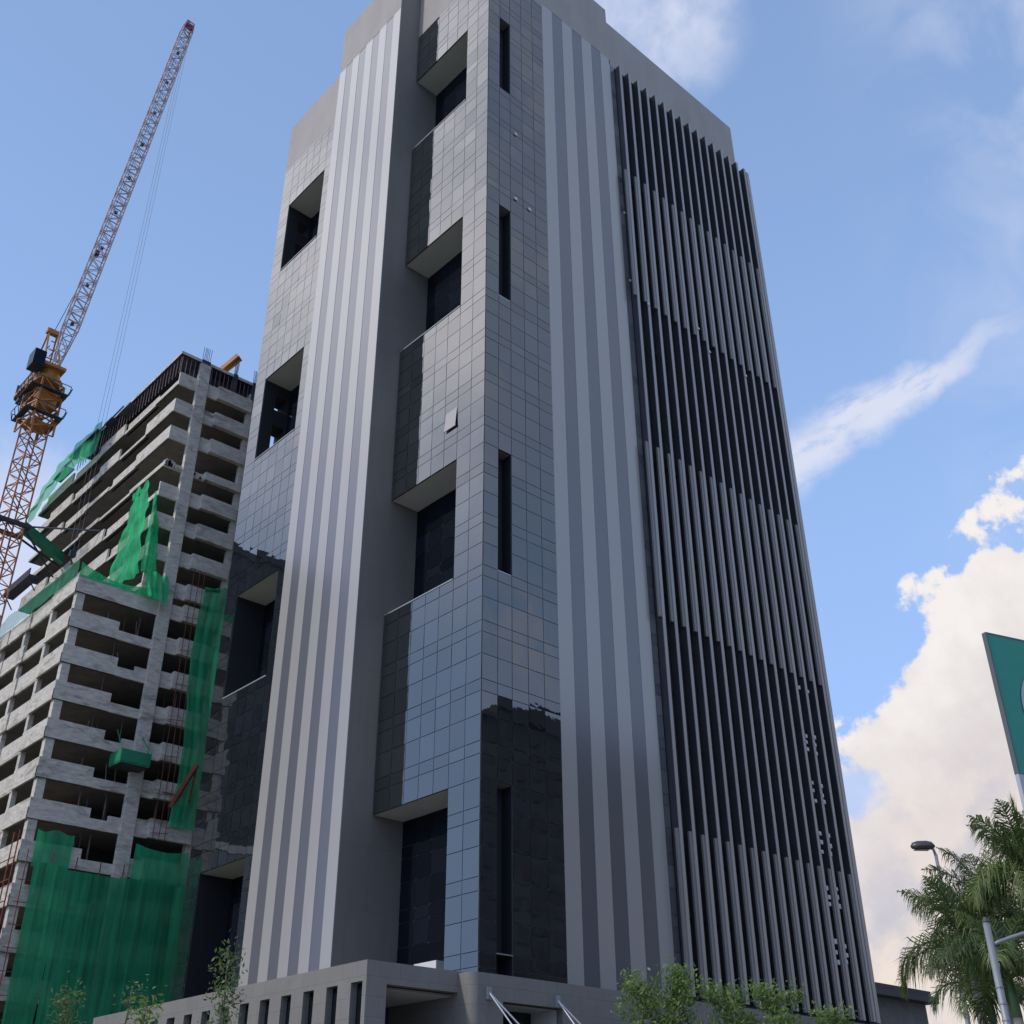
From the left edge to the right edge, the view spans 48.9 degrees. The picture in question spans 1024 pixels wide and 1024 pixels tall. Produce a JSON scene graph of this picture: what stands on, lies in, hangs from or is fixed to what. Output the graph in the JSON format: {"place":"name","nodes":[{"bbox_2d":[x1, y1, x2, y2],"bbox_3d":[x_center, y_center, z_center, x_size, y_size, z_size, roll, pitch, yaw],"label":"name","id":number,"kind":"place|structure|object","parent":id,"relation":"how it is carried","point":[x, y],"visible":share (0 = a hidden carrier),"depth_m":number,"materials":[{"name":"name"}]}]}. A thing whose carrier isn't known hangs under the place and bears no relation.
{"place":"outdoors","nodes":[
{"label":"outdoors","id":0,"kind":"place"},
{"bbox_2d":[0,0,1023,1023],"label":"sky","id":1,"kind":"structure","parent":0,"point":[879,144],"materials":[{"name":"blue"}]},
{"bbox_2d":[875,982,939,1023],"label":"building","id":2,"kind":"structure","parent":0,"point":[894,1006],"depth_m":86.64,"materials":[{"name":"grey concrete"}]},
{"bbox_3d":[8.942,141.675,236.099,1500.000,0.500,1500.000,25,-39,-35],"label":"ground","id":3,"kind":"structure","parent":0,"visible":0},
{"bbox_2d":[0,20,194,626],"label":"tower crane","id":4,"kind":"object","parent":3,"relation":"on","point":[38,390],"visible":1,"depth_m":130.30,"materials":[{"name":"orange metal"}]},
{"bbox_2d":[0,348,257,1023],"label":"concrete frame building","id":5,"kind":"structure","parent":3,"relation":"on","point":[109,647],"depth_m":103.64,"materials":[{"name":"concrete"}]},
{"bbox_2d":[93,959,860,1023],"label":"podium building","id":6,"kind":"structure","parent":3,"relation":"on","point":[367,991],"depth_m":57.61,"materials":[{"name":"concrete"}]},
{"bbox_2d":[244,1005,248,1023],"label":"slot window","id":7,"kind":"structure","parent":6,"relation":"in","point":[247,1006],"depth_m":60.64,"materials":[{"name":"black glass"}]},
{"bbox_2d":[264,1001,269,1023],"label":"slot window","id":8,"kind":"structure","parent":6,"relation":"in","point":[267,1002],"depth_m":59.26,"materials":[{"name":"black glass"}]},
{"bbox_2d":[285,997,290,1023],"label":"slot window","id":9,"kind":"structure","parent":6,"relation":"in","point":[289,998],"depth_m":57.90,"materials":[{"name":"black glass"}]},
{"bbox_2d":[307,992,313,1023],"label":"slot window","id":10,"kind":"structure","parent":6,"relation":"in","point":[312,993],"depth_m":56.52,"materials":[{"name":"black glass"}]},
{"bbox_2d":[331,987,337,1023],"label":"slot window","id":11,"kind":"structure","parent":6,"relation":"in","point":[334,999],"depth_m":55.15,"materials":[{"name":"black glass"}]},
{"bbox_2d":[355,983,361,1023],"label":"slot window","id":12,"kind":"structure","parent":6,"relation":"in","point":[359,986],"depth_m":53.78,"materials":[{"name":"black glass"}]},
{"bbox_2d":[170,0,880,1023],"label":"office tower","id":13,"kind":"structure","parent":3,"relation":"on","point":[520,668],"depth_m":84.10,"materials":[{"name":"grey tile"}]},
{"bbox_2d":[444,407,456,432],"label":"open window","id":14,"kind":"structure","parent":13,"relation":"in","point":[450,419],"depth_m":80.67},
{"bbox_2d":[496,782,512,957],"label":"slot window","id":15,"kind":"structure","parent":13,"relation":"in","point":[500,786],"depth_m":64.19,"materials":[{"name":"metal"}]},
{"bbox_2d":[498,205,510,301],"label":"slot window","id":16,"kind":"structure","parent":13,"relation":"in","point":[503,212],"depth_m":88.67,"materials":[{"name":"metal"}]},
{"bbox_2d":[499,18,509,94],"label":"slot window","id":17,"kind":"structure","parent":13,"relation":"in","point":[503,25],"depth_m":100.49,"materials":[{"name":"metal"}]},
{"bbox_2d":[498,449,511,575],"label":"slot window","id":18,"kind":"structure","parent":13,"relation":"in","point":[501,455],"depth_m":76.51,"materials":[{"name":"metal"}]},
{"bbox_3d":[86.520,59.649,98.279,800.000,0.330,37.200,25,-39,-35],"label":"pavement","id":19,"kind":"structure","parent":0,"visible":0},
{"bbox_2d":[46,971,85,1023],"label":"young tree","id":20,"kind":"object","parent":19,"relation":"on","point":[65,1002],"visible":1,"depth_m":22.39,"materials":[{"name":"green plant"}]},
{"bbox_2d":[112,974,149,1023],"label":"young tree","id":21,"kind":"object","parent":19,"relation":"on","point":[128,1012],"visible":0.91,"depth_m":21.32,"materials":[{"name":"green plant"}]},
{"bbox_2d":[125,984,167,1023],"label":"young tree","id":22,"kind":"object","parent":19,"relation":"on","point":[143,1020],"visible":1,"depth_m":19.45,"materials":[{"name":"green plant"}]},
{"bbox_2d":[197,936,247,1023],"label":"young tree","id":23,"kind":"object","parent":19,"relation":"on","point":[225,987],"visible":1,"depth_m":21.61,"materials":[{"name":"green plant"}]},
{"bbox_2d":[611,963,677,1023],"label":"young tree","id":24,"kind":"object","parent":19,"relation":"on","point":[632,988],"visible":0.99,"depth_m":21.89,"materials":[{"name":"green plant"}]},
{"bbox_2d":[651,955,717,1023],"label":"young tree","id":25,"kind":"object","parent":19,"relation":"on","point":[673,978],"visible":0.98,"depth_m":21.96,"materials":[{"name":"green plant"}]},
{"bbox_2d":[691,970,761,1023],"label":"young tree","id":26,"kind":"object","parent":19,"relation":"on","point":[730,1003],"visible":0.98,"depth_m":21.90,"materials":[{"name":"green plant"}]},
{"bbox_2d":[727,978,808,1023],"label":"young tree","id":27,"kind":"object","parent":19,"relation":"on","point":[768,1002],"visible":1,"depth_m":21.77,"materials":[{"name":"green plant"}]},
{"bbox_2d":[807,1000,864,1023],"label":"young tree","id":28,"kind":"object","parent":19,"relation":"on","point":[825,1019],"visible":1,"depth_m":21.28,"materials":[{"name":"green plant"}]},
{"bbox_2d":[910,841,970,1023],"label":"street lamp","id":29,"kind":"object","parent":19,"relation":"on","point":[922,845],"visible":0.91,"depth_m":47.96,"materials":[{"name":"grey metal"}]},
{"bbox_2d":[895,875,1023,1023],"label":"palm tree","id":30,"kind":"object","parent":19,"relation":"on","point":[907,973],"visible":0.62,"depth_m":39.13,"materials":[{"name":"green plant"}]},
{"bbox_2d":[910,843,1023,1023],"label":"palm tree","id":31,"kind":"object","parent":19,"relation":"on","point":[961,865],"visible":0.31,"depth_m":44.08,"materials":[{"name":"green plant"}]},
{"bbox_2d":[926,927,1023,1023],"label":"palm tree","id":32,"kind":"object","parent":19,"relation":"on","point":[962,988],"visible":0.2,"depth_m":41.84,"materials":[{"name":"green plant"}]},
{"bbox_2d":[935,909,1023,1023],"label":"palm tree","id":33,"kind":"object","parent":19,"relation":"on","point":[1010,957],"visible":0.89,"depth_m":34.72,"materials":[{"name":"green plant"}]},
{"bbox_2d":[960,791,1023,923],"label":"palm tree","id":34,"kind":"object","parent":19,"relation":"on","point":[1013,849],"visible":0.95,"depth_m":37.78,"materials":[{"name":"green plant"}]},
{"bbox_2d":[982,917,1023,1023],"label":"street lamp","id":35,"kind":"object","parent":19,"relation":"on","point":[999,986],"visible":1,"depth_m":26.05,"materials":[{"name":"grey metal"}]},
{"bbox_2d":[982,632,1023,810],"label":"totem sign","id":36,"kind":"object","parent":19,"relation":"on","point":[1005,656],"visible":1,"depth_m":25.14,"materials":[{"name":"teal metal"}]}
]}

